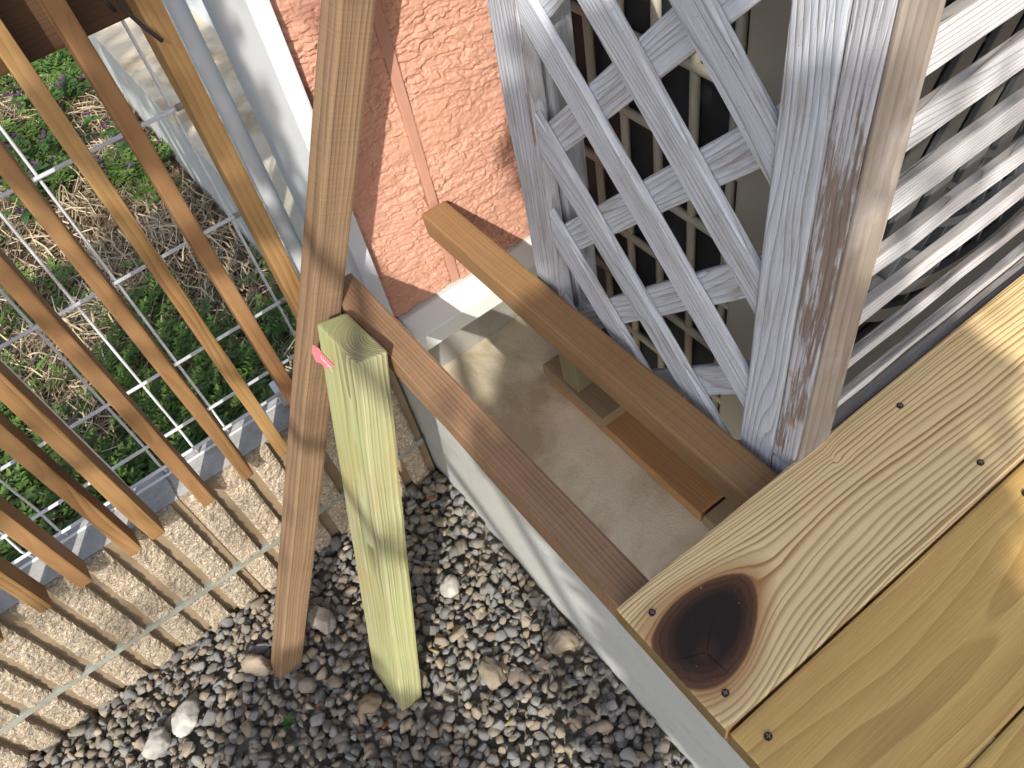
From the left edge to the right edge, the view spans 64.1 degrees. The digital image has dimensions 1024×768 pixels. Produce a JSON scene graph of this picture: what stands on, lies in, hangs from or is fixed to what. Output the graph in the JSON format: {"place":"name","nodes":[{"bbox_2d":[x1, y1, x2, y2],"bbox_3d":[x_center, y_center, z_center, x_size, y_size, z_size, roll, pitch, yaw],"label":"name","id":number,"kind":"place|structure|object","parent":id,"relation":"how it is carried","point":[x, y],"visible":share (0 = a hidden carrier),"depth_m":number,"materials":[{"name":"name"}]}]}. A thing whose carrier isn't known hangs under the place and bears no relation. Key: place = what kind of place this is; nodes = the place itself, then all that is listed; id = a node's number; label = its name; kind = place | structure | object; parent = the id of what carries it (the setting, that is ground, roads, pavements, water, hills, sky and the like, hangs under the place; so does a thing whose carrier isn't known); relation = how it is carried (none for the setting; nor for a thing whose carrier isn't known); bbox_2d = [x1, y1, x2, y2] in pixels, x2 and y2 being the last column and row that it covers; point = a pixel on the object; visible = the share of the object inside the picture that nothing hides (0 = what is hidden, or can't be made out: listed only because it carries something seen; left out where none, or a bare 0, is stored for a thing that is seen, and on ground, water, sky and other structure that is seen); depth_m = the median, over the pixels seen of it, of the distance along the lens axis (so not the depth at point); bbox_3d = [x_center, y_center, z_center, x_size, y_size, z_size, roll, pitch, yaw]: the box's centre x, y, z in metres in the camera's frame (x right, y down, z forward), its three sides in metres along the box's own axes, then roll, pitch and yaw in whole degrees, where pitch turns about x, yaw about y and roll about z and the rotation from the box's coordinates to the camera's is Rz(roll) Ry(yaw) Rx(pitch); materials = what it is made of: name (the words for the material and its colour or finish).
{"place":"outdoors","nodes":[
{"label":"outdoors","id":0,"kind":"place"},
{"bbox_2d":[20,470,693,767],"bbox_3d":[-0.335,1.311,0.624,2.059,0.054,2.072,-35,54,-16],"label":"gravel","id":1,"kind":"structure","parent":0,"point":[221,691],"depth_m":1.26,"materials":[{"name":"grey gravel"}]},
{"bbox_2d":[141,727,171,759],"bbox_3d":[-0.537,0.544,1.239,0.038,0.036,0.046,31,64,29],"label":"stone","id":2,"kind":"object","parent":1,"relation":"on","point":[158,742],"visible":1,"depth_m":1.23,"materials":[{"name":"white stone"}]},
{"bbox_2d":[171,698,199,737],"bbox_3d":[-0.498,0.512,1.254,0.041,0.029,0.057,2,53,13],"label":"stone","id":3,"kind":"object","parent":1,"relation":"on","point":[184,719],"visible":1,"depth_m":1.24,"materials":[{"name":"white stone"}]},
{"bbox_2d":[241,653,271,676],"bbox_3d":[-0.402,0.442,1.289,0.052,0.034,0.031,5,54,15],"label":"stone","id":4,"kind":"object","parent":1,"relation":"on","point":[255,664],"visible":1,"depth_m":1.28,"materials":[{"name":"beige stone"}]},
{"bbox_2d":[280,713,295,729],"bbox_3d":[-0.334,0.506,1.227,0.025,0.006,0.026,-35,54,-16],"label":"seedling","id":5,"kind":"object","parent":1,"relation":"on","point":[288,721],"visible":1,"depth_m":1.23,"materials":[{"name":"green plant"}]},
{"bbox_2d":[308,605,336,634],"bbox_3d":[-0.305,0.378,1.316,0.052,0.028,0.037,34,65,31],"label":"stone","id":6,"kind":"object","parent":1,"relation":"on","point":[322,619],"visible":1,"depth_m":1.31,"materials":[{"name":"grey stone"}]},
{"bbox_2d":[271,0,375,679],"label":"timber prop","id":7,"kind":"object","parent":1,"relation":"on","point":[344,43],"visible":0.97,"depth_m":0.88,"materials":[{"name":"brown wood"}]},
{"bbox_2d":[317,314,421,710],"bbox_3d":[-0.172,0.205,1.051,0.037,0.649,0.090,-25,45,-29],"label":"timber post","id":8,"kind":"object","parent":1,"relation":"on","point":[357,380],"visible":1,"depth_m":0.96,"materials":[{"name":"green wood"}]},
{"bbox_2d":[312,345,333,368],"bbox_3d":[-0.205,-0.025,0.891,0.009,0.025,0.051,-35,54,-16],"label":"timber tag","id":9,"kind":"object","parent":8,"relation":"attached to","point":[322,359],"visible":1,"depth_m":0.89,"materials":[{"name":"pink plastic"}]},
{"bbox_2d":[358,693,381,713],"bbox_3d":[-0.212,0.479,1.224,0.039,0.027,0.028,-20,52,-4],"label":"stone","id":10,"kind":"object","parent":1,"relation":"on","point":[370,703],"visible":1,"depth_m":1.22,"materials":[{"name":"brown stone"}]},
{"bbox_2d":[260,494,512,760],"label":"bark crumbs","id":11,"kind":"object","parent":1,"relation":"on","point":[386,723],"visible":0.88,"depth_m":1.25,"materials":[{"name":"wood"}]},
{"bbox_2d":[440,574,459,597],"bbox_3d":[-0.101,0.327,1.319,0.033,0.026,0.041,-8,52,5],"label":"stone","id":12,"kind":"object","parent":1,"relation":"on","point":[449,586],"visible":1,"depth_m":1.31,"materials":[{"name":"white stone"}]},
{"bbox_2d":[477,656,506,690],"bbox_3d":[-0.031,0.433,1.228,0.033,0.032,0.055,-32,54,-14],"label":"stone","id":13,"kind":"object","parent":1,"relation":"on","point":[492,674],"visible":1,"depth_m":1.22,"materials":[{"name":"beige stone"}]},
{"bbox_2d":[547,629,579,653],"bbox_3d":[0.075,0.389,1.236,0.051,0.030,0.034,-24,52,-8],"label":"stone","id":14,"kind":"object","parent":1,"relation":"on","point":[561,641],"visible":1,"depth_m":1.23,"materials":[{"name":"beige stone"}]},
{"label":"ground","id":15,"kind":"structure","parent":0,"visible":0},
{"bbox_2d":[0,53,295,560],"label":"weed bed","id":16,"kind":"object","parent":15,"relation":"on","point":[169,168],"visible":0.06,"depth_m":1.96,"materials":[{"name":"plant"}]},
{"bbox_2d":[0,74,143,222],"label":"purple weed flowers","id":17,"kind":"object","parent":16,"relation":"on","point":[121,147],"visible":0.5,"depth_m":2.24,"materials":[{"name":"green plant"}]},
{"bbox_2d":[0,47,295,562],"bbox_3d":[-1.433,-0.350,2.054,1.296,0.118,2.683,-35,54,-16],"label":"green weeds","id":18,"kind":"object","parent":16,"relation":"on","point":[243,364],"visible":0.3,"depth_m":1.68,"materials":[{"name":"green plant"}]},
{"bbox_2d":[162,0,301,274],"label":"fence post","id":19,"kind":"object","parent":16,"relation":"on","point":[185,24],"visible":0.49,"depth_m":0.98,"materials":[{"name":"white metal"}]},
{"bbox_2d":[0,50,296,557],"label":"dry straw","id":20,"kind":"object","parent":15,"relation":"on","point":[72,314],"visible":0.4,"depth_m":1.92,"materials":[{"name":"beige plant"}]},
{"bbox_2d":[0,367,435,767],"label":"block wall","id":21,"kind":"structure","parent":15,"relation":"on","point":[73,655],"depth_m":1.22,"materials":[{"name":"concrete"}]},
{"bbox_2d":[0,20,295,569],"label":"wire fence","id":22,"kind":"object","parent":21,"relation":"on","point":[177,107],"visible":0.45,"depth_m":1.02,"materials":[{"name":"white metal"}]},
{"bbox_2d":[0,0,299,641],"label":"slat fence","id":23,"kind":"object","parent":21,"relation":"on","point":[31,31],"visible":0.94,"depth_m":0.88,"materials":[{"name":"orange wood"}]},
{"bbox_2d":[103,0,163,42],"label":"cable","id":24,"kind":"object","parent":23,"relation":"hanging from","point":[127,12],"visible":1,"depth_m":0.71,"materials":[{"name":"black rubber"}]},
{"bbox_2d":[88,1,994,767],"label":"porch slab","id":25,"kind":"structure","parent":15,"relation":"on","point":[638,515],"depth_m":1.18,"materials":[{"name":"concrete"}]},
{"bbox_2d":[186,0,537,366],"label":"house","id":26,"kind":"structure","parent":25,"relation":"on","point":[435,130],"depth_m":0.95,"materials":[{"name":"paint"}]},
{"bbox_2d":[550,379,724,520],"bbox_3d":[0.180,0.056,1.118,0.090,0.021,0.303,-35,54,-16],"label":"orange board","id":27,"kind":"object","parent":25,"relation":"on","point":[694,493],"visible":0.44,"depth_m":1.07,"materials":[{"name":"brown wood"}]},
{"bbox_2d":[543,354,625,427],"bbox_3d":[0.114,-0.004,1.150,0.076,0.021,0.132,-35,54,-16],"label":"packing board","id":28,"kind":"object","parent":27,"relation":"on","point":[598,404],"visible":0.47,"depth_m":1.12,"materials":[{"name":"brown wood"}]},
{"bbox_2d":[558,352,592,391],"bbox_3d":[0.075,-0.078,1.046,0.034,0.240,0.035,-35,54,-16],"label":"stub post","id":29,"kind":"object","parent":28,"relation":"on","point":[576,378],"visible":0.2,"depth_m":1.11,"materials":[{"name":"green wood"}]},
{"bbox_2d":[341,201,1023,767],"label":"wooden deck","id":30,"kind":"structure","parent":25,"relation":"on","point":[849,593],"depth_m":0.63,"materials":[{"name":"brown wood"}]},
{"bbox_2d":[703,498,736,530],"bbox_3d":[0.318,0.189,0.987,0.089,0.021,0.153,-35,54,-16],"label":"grey board","id":31,"kind":"object","parent":25,"relation":"on","point":[725,508],"visible":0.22,"depth_m":1.01,"materials":[{"name":"brown wood"}]},
{"bbox_2d":[487,0,1023,474],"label":"lattice screen","id":32,"kind":"object","parent":25,"relation":"on","point":[839,130],"visible":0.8,"depth_m":0.57,"materials":[{"name":"white paint"}]},
{"bbox_2d":[570,0,1023,439],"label":"air conditioner","id":33,"kind":"object","parent":25,"relation":"on","point":[761,28],"visible":0.19,"depth_m":0.77,"materials":[{"name":"beige plastic"}]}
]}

